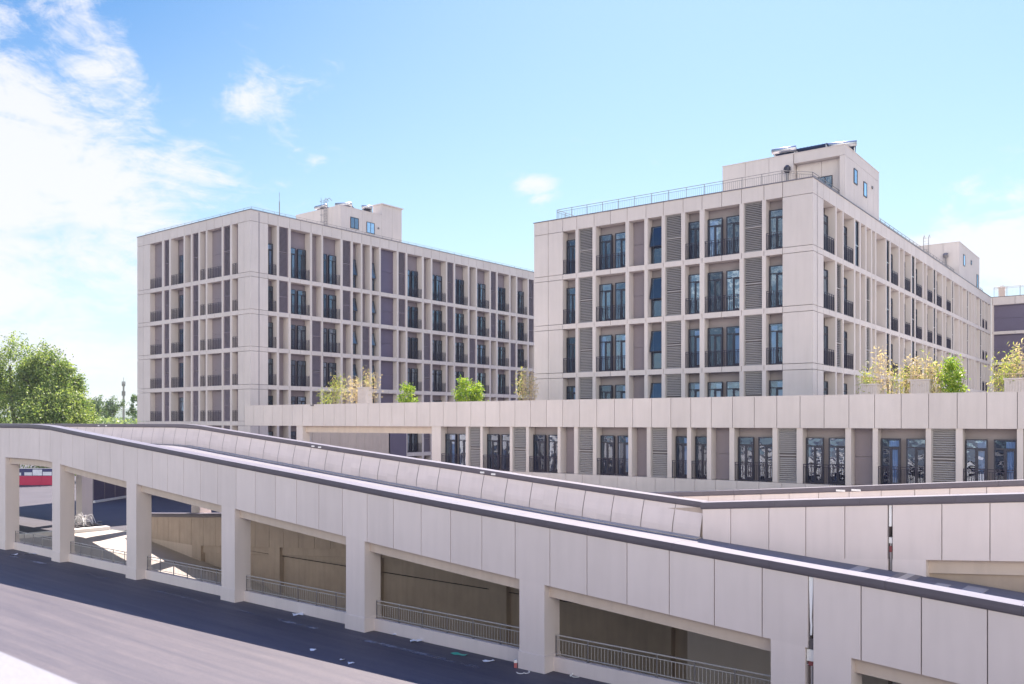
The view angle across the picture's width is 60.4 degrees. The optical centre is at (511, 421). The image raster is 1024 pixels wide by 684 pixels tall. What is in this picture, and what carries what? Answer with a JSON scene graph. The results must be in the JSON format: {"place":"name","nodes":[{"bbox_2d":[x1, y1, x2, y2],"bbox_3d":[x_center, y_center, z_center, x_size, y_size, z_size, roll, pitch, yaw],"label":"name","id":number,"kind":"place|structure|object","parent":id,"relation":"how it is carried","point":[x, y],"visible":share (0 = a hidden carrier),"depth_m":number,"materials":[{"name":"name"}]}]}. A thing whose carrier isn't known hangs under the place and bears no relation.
{"place":"outdoors","nodes":[
{"label":"outdoors","id":0,"kind":"place"},
{"bbox_2d":[0,652,76,683],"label":"parapet wall","id":1,"kind":"structure","parent":0,"point":[13,670],"depth_m":3.48,"materials":[{"name":"paint"}]},
{"bbox_2d":[75,514,102,527],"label":"pipe heap","id":2,"kind":"object","parent":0,"point":[84,522],"visible":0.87,"depth_m":67.41,"materials":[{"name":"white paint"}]},
{"bbox_2d":[19,530,303,601],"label":"sunken driveway","id":3,"kind":"structure","parent":0,"point":[114,539],"depth_m":58.23,"materials":[{"name":"concrete"}]},
{"bbox_2d":[14,542,51,557],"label":"wall","id":4,"kind":"structure","parent":3,"relation":"on","point":[35,549],"depth_m":53.48,"materials":[{"name":"concrete"}]},
{"bbox_2d":[15,531,51,549],"bbox_3d":[-28.706,7.189,53.248,6.660,0.702,0.080,0,0,40],"label":"railing","id":5,"kind":"object","parent":4,"relation":"on","point":[43,542],"visible":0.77,"depth_m":53.66,"materials":[{"name":"silver metal"}]},
{"bbox_2d":[69,553,126,573],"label":"wall","id":6,"kind":"structure","parent":3,"relation":"on","point":[100,563],"depth_m":48.12,"materials":[{"name":"beige concrete"}]},
{"bbox_2d":[70,541,126,564],"bbox_3d":[-22.380,7.189,48.014,7.680,0.702,0.080,0,0,40],"label":"railing","id":7,"kind":"object","parent":6,"relation":"on","point":[101,554],"visible":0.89,"depth_m":48.05,"materials":[{"name":"silver metal"}]},
{"bbox_2d":[145,569,220,595],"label":"wall","id":8,"kind":"structure","parent":3,"relation":"on","point":[188,583],"depth_m":42.48,"materials":[{"name":"beige concrete"}]},
{"bbox_2d":[147,556,220,583],"bbox_3d":[-15.677,7.189,42.469,7.680,0.702,0.080,0,0,40],"label":"railing","id":9,"kind":"object","parent":8,"relation":"on","point":[201,569],"visible":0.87,"depth_m":42.51,"materials":[{"name":"silver metal"}]},
{"bbox_2d":[244,590,345,623],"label":"wall","id":10,"kind":"structure","parent":3,"relation":"on","point":[310,609],"depth_m":36.86,"materials":[{"name":"beige concrete"}]},
{"bbox_2d":[246,575,345,609],"bbox_3d":[-8.985,7.189,36.933,7.550,0.702,0.080,0,0,40],"label":"railing","id":11,"kind":"object","parent":10,"relation":"on","point":[298,599],"visible":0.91,"depth_m":37.09,"materials":[{"name":"silver metal"}]},
{"bbox_2d":[554,655,691,683],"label":"wall","id":12,"kind":"structure","parent":3,"relation":"on","point":[592,671],"depth_m":27.03,"materials":[{"name":"white concrete"}]},
{"bbox_2d":[556,634,770,683],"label":"railing","id":13,"kind":"object","parent":12,"relation":"on","point":[656,658],"visible":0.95,"depth_m":25.95,"materials":[{"name":"silver metal"}]},
{"bbox_2d":[0,549,608,683],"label":"road","id":14,"kind":"structure","parent":0,"point":[77,623],"depth_m":31.87,"materials":[{"name":"grey asphalt"}]},
{"bbox_2d":[374,618,518,662],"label":"wall","id":15,"kind":"structure","parent":14,"relation":"on","point":[468,644],"depth_m":31.22,"materials":[{"name":"white concrete"}]},
{"bbox_2d":[376,600,518,645],"bbox_3d":[-2.316,7.189,31.416,7.560,0.702,0.080,0,0,40],"label":"railing","id":16,"kind":"object","parent":15,"relation":"on","point":[447,630],"visible":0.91,"depth_m":31.33,"materials":[{"name":"silver metal"}]},
{"bbox_2d":[19,464,600,681],"bbox_3d":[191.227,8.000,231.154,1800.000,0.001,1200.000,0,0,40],"label":"ground","id":17,"kind":"structure","parent":0,"point":[35,508],"depth_m":79.39,"materials":[{"name":"concrete"}]},
{"bbox_2d":[0,330,41,467],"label":"tree","id":18,"kind":"object","parent":17,"relation":"on","point":[5,387],"visible":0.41,"depth_m":120.74,"materials":[{"name":"green plant"}]},
{"bbox_2d":[19,468,51,484],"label":"hoarding","id":19,"kind":"object","parent":17,"relation":"on","point":[35,476],"visible":0.57,"depth_m":111.00,"materials":[{"name":"red"}]},
{"bbox_2d":[0,337,86,467],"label":"tree","id":20,"kind":"object","parent":17,"relation":"on","point":[35,370],"visible":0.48,"depth_m":118.75,"materials":[{"name":"green plant"}]},
{"bbox_2d":[6,377,93,467],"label":"tree","id":21,"kind":"object","parent":17,"relation":"on","point":[37,414],"visible":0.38,"depth_m":114.11,"materials":[{"name":"green plant"}]},
{"bbox_2d":[30,354,92,423],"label":"tree","id":22,"kind":"object","parent":17,"relation":"on","point":[63,366],"visible":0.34,"depth_m":118.61,"materials":[{"name":"green plant"}]},
{"bbox_2d":[19,526,109,538],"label":"kerb","id":23,"kind":"structure","parent":17,"relation":"on","point":[80,530],"depth_m":63.76,"materials":[{"name":"white paint"}]},
{"bbox_2d":[40,381,103,475],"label":"tree","id":24,"kind":"object","parent":17,"relation":"on","point":[88,413],"visible":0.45,"depth_m":115.95,"materials":[{"name":"green plant"}]},
{"bbox_2d":[90,395,109,417],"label":"tree","id":25,"kind":"object","parent":17,"relation":"on","point":[98,403],"visible":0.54,"depth_m":249.38,"materials":[{"name":"green plant"}]},
{"bbox_2d":[93,479,126,500],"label":"panel fence","id":26,"kind":"object","parent":17,"relation":"on","point":[103,490],"visible":0.2,"depth_m":89.69,"materials":[{"name":"grey metal"}]},
{"bbox_2d":[100,395,127,418],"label":"tree","id":27,"kind":"object","parent":17,"relation":"on","point":[113,408],"visible":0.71,"depth_m":261.07,"materials":[{"name":"green plant"}]},
{"bbox_2d":[126,394,136,419],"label":"tree","id":28,"kind":"object","parent":17,"relation":"on","point":[133,412],"visible":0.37,"depth_m":229.08,"materials":[{"name":"green plant"}]},
{"bbox_2d":[137,192,534,495],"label":"apartment building","id":29,"kind":"structure","parent":17,"relation":"on","point":[238,311],"depth_m":94.44,"materials":[{"name":"concrete"}]},
{"bbox_2d":[297,361,305,385],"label":"window","id":30,"kind":"structure","parent":29,"relation":"in","point":[301,368],"depth_m":90.54,"materials":[{"name":"glass"}]},
{"bbox_2d":[297,325,305,350],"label":"window","id":31,"kind":"structure","parent":29,"relation":"in","point":[301,333],"depth_m":90.54,"materials":[{"name":"glass"}]},
{"bbox_2d":[297,290,305,314],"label":"window","id":32,"kind":"structure","parent":29,"relation":"in","point":[301,298],"depth_m":90.54,"materials":[{"name":"glass"}]},
{"bbox_2d":[297,249,305,279],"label":"window","id":33,"kind":"structure","parent":29,"relation":"in","point":[301,259],"depth_m":90.54,"materials":[{"name":"glass"}]},
{"bbox_2d":[328,329,335,352],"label":"window","id":34,"kind":"structure","parent":29,"relation":"in","point":[331,333],"depth_m":93.64,"materials":[{"name":"glass"}]},
{"bbox_2d":[328,295,335,318],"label":"window","id":35,"kind":"structure","parent":29,"relation":"in","point":[331,300],"depth_m":93.64,"materials":[{"name":"glass"}]},
{"bbox_2d":[328,255,335,284],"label":"window","id":36,"kind":"structure","parent":29,"relation":"in","point":[331,261],"depth_m":93.64,"materials":[{"name":"glass"}]},
{"bbox_2d":[411,271,417,297],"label":"window","id":37,"kind":"structure","parent":29,"relation":"in","point":[413,274],"depth_m":103.48,"materials":[{"name":"glass"}]},
{"bbox_2d":[435,275,441,301],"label":"window","id":38,"kind":"structure","parent":29,"relation":"in","point":[438,280],"depth_m":106.71,"materials":[{"name":"glass"}]},
{"bbox_2d":[0,423,1023,683],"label":"car ramp","id":39,"kind":"object","parent":17,"relation":"on","point":[544,545],"visible":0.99,"depth_m":30.62,"materials":[{"name":"concrete"}]},
{"bbox_2d":[151,479,1023,683],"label":"car ramp","id":40,"kind":"object","parent":17,"relation":"on","point":[971,532],"visible":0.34,"depth_m":35.58,"materials":[{"name":"concrete"}]},
{"bbox_2d":[245,391,1023,491],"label":"podium building","id":41,"kind":"structure","parent":17,"relation":"on","point":[697,443],"depth_m":52.23,"materials":[{"name":"concrete"}]},
{"bbox_2d":[326,373,349,403],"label":"bamboo","id":42,"kind":"object","parent":41,"relation":"on","point":[336,390],"visible":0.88,"depth_m":76.14,"materials":[{"name":"plant"}]},
{"bbox_2d":[341,376,361,403],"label":"bamboo","id":43,"kind":"object","parent":41,"relation":"on","point":[352,393],"visible":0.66,"depth_m":74.77,"materials":[{"name":"plant"}]},
{"bbox_2d":[357,382,373,402],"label":"planter","id":44,"kind":"object","parent":41,"relation":"on","point":[364,395],"visible":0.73,"depth_m":73.29,"materials":[{"name":"concrete"}]},
{"bbox_2d":[396,381,418,402],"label":"shrub","id":45,"kind":"object","parent":41,"relation":"on","point":[407,388],"visible":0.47,"depth_m":70.65,"materials":[{"name":"green plant"}]},
{"bbox_2d":[445,434,456,463],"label":"window","id":46,"kind":"structure","parent":41,"relation":"in","point":[452,438],"depth_m":65.01,"materials":[{"name":"glass"}]},
{"bbox_2d":[451,375,472,401],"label":"shrub","id":47,"kind":"object","parent":41,"relation":"on","point":[461,390],"visible":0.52,"depth_m":67.10,"materials":[{"name":"green plant"}]},
{"bbox_2d":[458,434,465,464],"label":"window","id":48,"kind":"structure","parent":41,"relation":"in","point":[463,436],"depth_m":64.50,"materials":[{"name":"glass"}]},
{"bbox_2d":[463,380,488,401],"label":"shrub","id":49,"kind":"object","parent":41,"relation":"on","point":[475,393],"visible":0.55,"depth_m":66.31,"materials":[{"name":"green plant"}]},
{"bbox_2d":[487,434,499,468],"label":"window","id":50,"kind":"structure","parent":41,"relation":"in","point":[494,440],"depth_m":62.69,"materials":[{"name":"glass"}]},
{"bbox_2d":[501,434,509,469],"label":"window","id":51,"kind":"structure","parent":41,"relation":"in","point":[506,440],"depth_m":62.09,"materials":[{"name":"glass"}]},
{"bbox_2d":[511,366,536,399],"bbox_3d":[0.921,-2.044,64.165,1.860,4.094,2.280,0,0,-24],"label":"bamboo","id":52,"kind":"object","parent":41,"relation":"on","point":[523,391],"visible":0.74,"depth_m":63.90,"materials":[{"name":"plant"}]},
{"bbox_2d":[533,435,546,471],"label":"window","id":53,"kind":"structure","parent":41,"relation":"in","point":[541,440],"depth_m":60.28,"materials":[{"name":"glass"}]},
{"bbox_2d":[548,435,557,471],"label":"window","id":54,"kind":"structure","parent":41,"relation":"in","point":[554,438],"depth_m":59.67,"materials":[{"name":"glass"}]},
{"bbox_2d":[601,435,614,474],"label":"window","id":55,"kind":"structure","parent":41,"relation":"in","point":[608,442],"depth_m":56.99,"materials":[{"name":"glass"}]},
{"bbox_2d":[617,435,627,474],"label":"window","id":56,"kind":"structure","parent":41,"relation":"in","point":[623,442],"depth_m":56.32,"materials":[{"name":"glass"}]},
{"bbox_2d":[676,436,686,477],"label":"window","id":57,"kind":"structure","parent":41,"relation":"in","point":[682,440],"depth_m":53.82,"materials":[{"name":"glass"}]},
{"bbox_2d":[695,436,706,478],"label":"window","id":58,"kind":"structure","parent":41,"relation":"in","point":[702,440],"depth_m":53.10,"materials":[{"name":"glass"}]},
{"bbox_2d":[738,437,753,480],"bbox_3d":[13.709,2.135,51.375,0.940,2.530,0.260,0,0,37],"label":"window","id":59,"kind":"structure","parent":41,"relation":"in","point":[747,443],"depth_m":51.44,"materials":[{"name":"glass"}]},
{"bbox_2d":[758,437,771,480],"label":"window","id":60,"kind":"structure","parent":41,"relation":"in","point":[766,442],"depth_m":50.72,"materials":[{"name":"glass"}]},
{"bbox_2d":[806,437,823,482],"bbox_3d":[16.902,2.135,48.968,0.955,2.530,0.260,0,0,37],"label":"window","id":61,"kind":"structure","parent":41,"relation":"in","point":[816,445],"depth_m":48.99,"materials":[{"name":"glass"}]},
{"bbox_2d":[829,438,844,483],"bbox_3d":[17.887,2.135,48.227,0.955,2.530,0.260,0,0,37],"label":"window","id":62,"kind":"structure","parent":41,"relation":"in","point":[837,446],"depth_m":48.27,"materials":[{"name":"grey glass"}]},
{"bbox_2d":[855,360,881,393],"bbox_3d":[19.919,-1.752,49.287,1.482,3.507,1.873,0,0,30],"label":"bamboo","id":63,"kind":"object","parent":41,"relation":"on","point":[868,378],"visible":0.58,"depth_m":49.32,"materials":[{"name":"plant"}]},
{"bbox_2d":[860,376,880,393],"bbox_3d":[20.037,-1.294,49.136,1.275,2.589,0.800,0,0,37],"label":"planter","id":64,"kind":"object","parent":41,"relation":"on","point":[871,388],"visible":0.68,"depth_m":48.86,"materials":[{"name":"concrete"}]},
{"bbox_2d":[867,344,894,393],"bbox_3d":[20.773,-2.195,49.607,1.461,4.393,1.972,0,0,22],"label":"bamboo","id":65,"kind":"object","parent":41,"relation":"on","point":[878,371],"visible":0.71,"depth_m":49.55,"materials":[{"name":"plant"}]},
{"bbox_2d":[881,438,900,484],"bbox_3d":[20.087,2.135,46.568,0.970,2.530,0.260,0,0,37],"label":"window","id":66,"kind":"structure","parent":41,"relation":"in","point":[890,447],"depth_m":46.55,"materials":[{"name":"glass"}]},
{"bbox_2d":[881,361,914,393],"bbox_3d":[21.443,-1.692,48.590,2.109,3.387,1.883,0,0,0],"label":"bamboo","id":67,"kind":"object","parent":41,"relation":"on","point":[900,383],"visible":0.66,"depth_m":48.58,"materials":[{"name":"plant"}]},
{"bbox_2d":[895,349,935,392],"bbox_3d":[22.282,-1.985,48.199,1.891,3.974,2.283,0,0,-25],"label":"bamboo","id":68,"kind":"object","parent":41,"relation":"on","point":[917,371],"visible":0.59,"depth_m":48.29,"materials":[{"name":"plant"}]},
{"bbox_2d":[906,438,925,483],"bbox_3d":[21.083,2.135,45.818,0.970,2.530,0.260,0,0,37],"label":"window","id":69,"kind":"structure","parent":41,"relation":"in","point":[915,448],"depth_m":45.87,"materials":[{"name":"grey glass"}]},
{"bbox_2d":[906,370,934,392],"bbox_3d":[22.220,-1.385,47.741,1.425,2.770,0.800,0,0,37],"label":"planter","id":70,"kind":"object","parent":41,"relation":"on","point":[925,385],"visible":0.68,"depth_m":47.47,"materials":[{"name":"concrete"}]},
{"bbox_2d":[920,356,960,392],"bbox_3d":[23.160,-1.824,47.492,2.264,3.653,1.927,0,0,0],"label":"bamboo","id":71,"kind":"object","parent":41,"relation":"on","point":[938,379],"visible":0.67,"depth_m":47.50,"materials":[{"name":"plant"}]},
{"bbox_2d":[935,353,970,392],"bbox_3d":[23.174,-1.785,46.435,1.774,3.773,2.026,0,0,0],"label":"shrub","id":72,"kind":"object","parent":41,"relation":"on","point":[951,365],"visible":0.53,"depth_m":46.23,"materials":[{"name":"green plant"}]},
{"bbox_2d":[966,439,987,480],"bbox_3d":[23.325,2.135,44.128,0.985,2.530,0.260,0,0,37],"label":"window","id":73,"kind":"structure","parent":41,"relation":"in","point":[977,448],"depth_m":44.08,"materials":[{"name":"glass"}]},
{"bbox_2d":[985,344,1023,391],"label":"bamboo","id":74,"kind":"object","parent":41,"relation":"on","point":[996,378],"visible":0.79,"depth_m":45.36,"materials":[{"name":"plant"}]},
{"bbox_2d":[994,439,1016,479],"bbox_3d":[24.336,2.135,43.367,0.985,2.530,0.260,0,0,37],"label":"window","id":75,"kind":"structure","parent":41,"relation":"in","point":[1006,450],"depth_m":43.33,"materials":[{"name":"glass"}]},
{"bbox_2d":[996,338,1023,391],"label":"bamboo","id":76,"kind":"object","parent":41,"relation":"on","point":[1014,367],"visible":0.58,"depth_m":45.25,"materials":[{"name":"plant"}]},
{"bbox_2d":[1003,370,1023,391],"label":"planter","id":77,"kind":"object","parent":41,"relation":"on","point":[1016,384],"visible":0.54,"depth_m":44.60,"materials":[{"name":"concrete"}]},
{"bbox_2d":[533,144,991,399],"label":"apartment building","id":78,"kind":"structure","parent":17,"relation":"on","point":[808,272],"depth_m":61.01,"materials":[{"name":"stone"}]},
{"bbox_2d":[567,337,574,372],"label":"window","id":79,"kind":"structure","parent":78,"relation":"in","point":[571,344],"depth_m":65.22,"materials":[{"name":"glass"}]},
{"bbox_2d":[567,287,574,323],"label":"window","id":80,"kind":"structure","parent":78,"relation":"in","point":[571,294],"depth_m":65.22,"materials":[{"name":"glass"}]},
{"bbox_2d":[567,239,574,273],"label":"window","id":81,"kind":"structure","parent":78,"relation":"in","point":[571,246],"depth_m":65.22,"materials":[{"name":"glass"}]},
{"bbox_2d":[599,385,612,398],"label":"window","id":82,"kind":"structure","parent":78,"relation":"in","point":[607,390],"depth_m":63.35,"materials":[{"name":"glass"}]},
{"bbox_2d":[599,335,612,371],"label":"window","id":83,"kind":"structure","parent":78,"relation":"in","point":[607,340],"depth_m":63.35,"materials":[{"name":"glass"}]},
{"bbox_2d":[599,283,612,321],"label":"window","id":84,"kind":"structure","parent":78,"relation":"in","point":[607,290],"depth_m":63.35,"materials":[{"name":"blue glass"}]},
{"bbox_2d":[599,234,612,269],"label":"window","id":85,"kind":"structure","parent":78,"relation":"in","point":[607,241],"depth_m":63.35,"materials":[{"name":"glass"}]},
{"bbox_2d":[615,334,624,370],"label":"window","id":86,"kind":"structure","parent":78,"relation":"in","point":[620,341],"depth_m":62.56,"materials":[{"name":"glass"}]},
{"bbox_2d":[615,282,624,319],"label":"window","id":87,"kind":"structure","parent":78,"relation":"in","point":[620,289],"depth_m":62.64,"materials":[{"name":"glass"}]},
{"bbox_2d":[615,232,624,267],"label":"window","id":88,"kind":"structure","parent":78,"relation":"in","point":[620,239],"depth_m":62.66,"materials":[{"name":"glass"}]},
{"bbox_2d":[650,383,661,397],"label":"window","id":89,"kind":"structure","parent":78,"relation":"in","point":[657,386],"depth_m":60.95,"materials":[{"name":"glass"}]},
{"bbox_2d":[650,330,661,369],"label":"window","id":90,"kind":"structure","parent":78,"relation":"in","point":[657,351],"depth_m":61.00,"materials":[{"name":"blue glass"}]},
{"bbox_2d":[650,277,661,316],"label":"window","id":91,"kind":"structure","parent":78,"relation":"in","point":[657,298],"depth_m":61.00,"materials":[{"name":"blue glass"}]},
{"bbox_2d":[650,226,661,263],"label":"window","id":92,"kind":"structure","parent":78,"relation":"in","point":[657,246],"depth_m":61.00,"materials":[{"name":"glass"}]},
{"bbox_2d":[689,382,699,396],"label":"window","id":93,"kind":"structure","parent":78,"relation":"in","point":[695,386],"depth_m":59.15,"materials":[{"name":"glass"}]},
{"bbox_2d":[689,329,699,367],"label":"window","id":94,"kind":"structure","parent":78,"relation":"in","point":[695,333],"depth_m":59.10,"materials":[{"name":"glass"}]},
{"bbox_2d":[689,274,699,313],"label":"window","id":95,"kind":"structure","parent":78,"relation":"in","point":[695,280],"depth_m":59.19,"materials":[{"name":"glass"}]},
{"bbox_2d":[689,221,699,258],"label":"window","id":96,"kind":"structure","parent":78,"relation":"in","point":[695,227],"depth_m":59.19,"materials":[{"name":"glass"}]},
{"bbox_2d":[708,382,722,397],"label":"window","id":97,"kind":"structure","parent":78,"relation":"in","point":[716,388],"depth_m":58.23,"materials":[{"name":"glass"}]},
{"bbox_2d":[708,327,722,366],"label":"window","id":98,"kind":"structure","parent":78,"relation":"in","point":[716,335],"depth_m":58.29,"materials":[{"name":"blue glass"}]},
{"bbox_2d":[708,271,722,312],"bbox_3d":[13.504,-8.560,58.265,1.020,2.700,0.260,0,0,37],"label":"window","id":99,"kind":"structure","parent":78,"relation":"in","point":[716,280],"depth_m":58.29,"materials":[{"name":"blue glass"}]},
{"bbox_2d":[708,218,722,256],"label":"window","id":100,"kind":"structure","parent":78,"relation":"in","point":[716,226],"depth_m":58.24,"materials":[{"name":"blue glass"}]},
{"bbox_2d":[726,381,738,396],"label":"window","id":101,"kind":"structure","parent":78,"relation":"in","point":[733,388],"depth_m":57.61,"materials":[{"name":"glass"}]},
{"bbox_2d":[726,326,738,366],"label":"window","id":102,"kind":"structure","parent":78,"relation":"in","point":[733,334],"depth_m":57.48,"materials":[{"name":"glass"}]},
{"bbox_2d":[726,269,738,310],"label":"window","id":103,"kind":"structure","parent":78,"relation":"in","point":[733,278],"depth_m":57.57,"materials":[{"name":"glass"}]},
{"bbox_2d":[726,215,738,254],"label":"window","id":104,"kind":"structure","parent":78,"relation":"in","point":[733,223],"depth_m":57.57,"materials":[{"name":"blue glass"}]},
{"bbox_2d":[769,380,782,395],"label":"window","id":105,"kind":"structure","parent":78,"relation":"in","point":[777,385],"depth_m":55.82,"materials":[{"name":"glass"}]},
{"bbox_2d":[769,323,782,364],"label":"window","id":106,"kind":"structure","parent":78,"relation":"in","point":[775,331],"depth_m":55.84,"materials":[{"name":"blue glass"}]},
{"bbox_2d":[769,265,782,307],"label":"window","id":107,"kind":"structure","parent":78,"relation":"in","point":[777,272],"depth_m":55.84,"materials":[{"name":"blue glass"}]},
{"bbox_2d":[769,208,782,249],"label":"window","id":108,"kind":"structure","parent":78,"relation":"in","point":[777,216],"depth_m":55.84,"materials":[{"name":"glass"}]},
{"bbox_2d":[771,145,796,155],"bbox_3d":[19.894,-19.359,63.809,1.700,0.798,1.648,0,0,31],"label":"solar water heater","id":109,"kind":"object","parent":78,"relation":"on","point":[783,151],"visible":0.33,"depth_m":63.21,"materials":[{"name":"silver metal"}]},
{"bbox_2d":[0,0,1023,531],"label":"sky","id":110,"kind":"structure","parent":0,"point":[121,121],"materials":[{"name":"blue"}]},
{"bbox_2d":[991,285,1023,391],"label":"apartment building","id":111,"kind":"structure","parent":0,"point":[1007,319],"depth_m":105.50,"materials":[{"name":"stone"}]},
{"label":"grass field","id":112,"kind":"structure","parent":0,"visible":0},
{"bbox_2d":[0,416,136,423],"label":"scrub","id":113,"kind":"object","parent":112,"relation":"on","point":[110,420],"visible":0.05,"depth_m":178.98,"materials":[{"name":"plant"}]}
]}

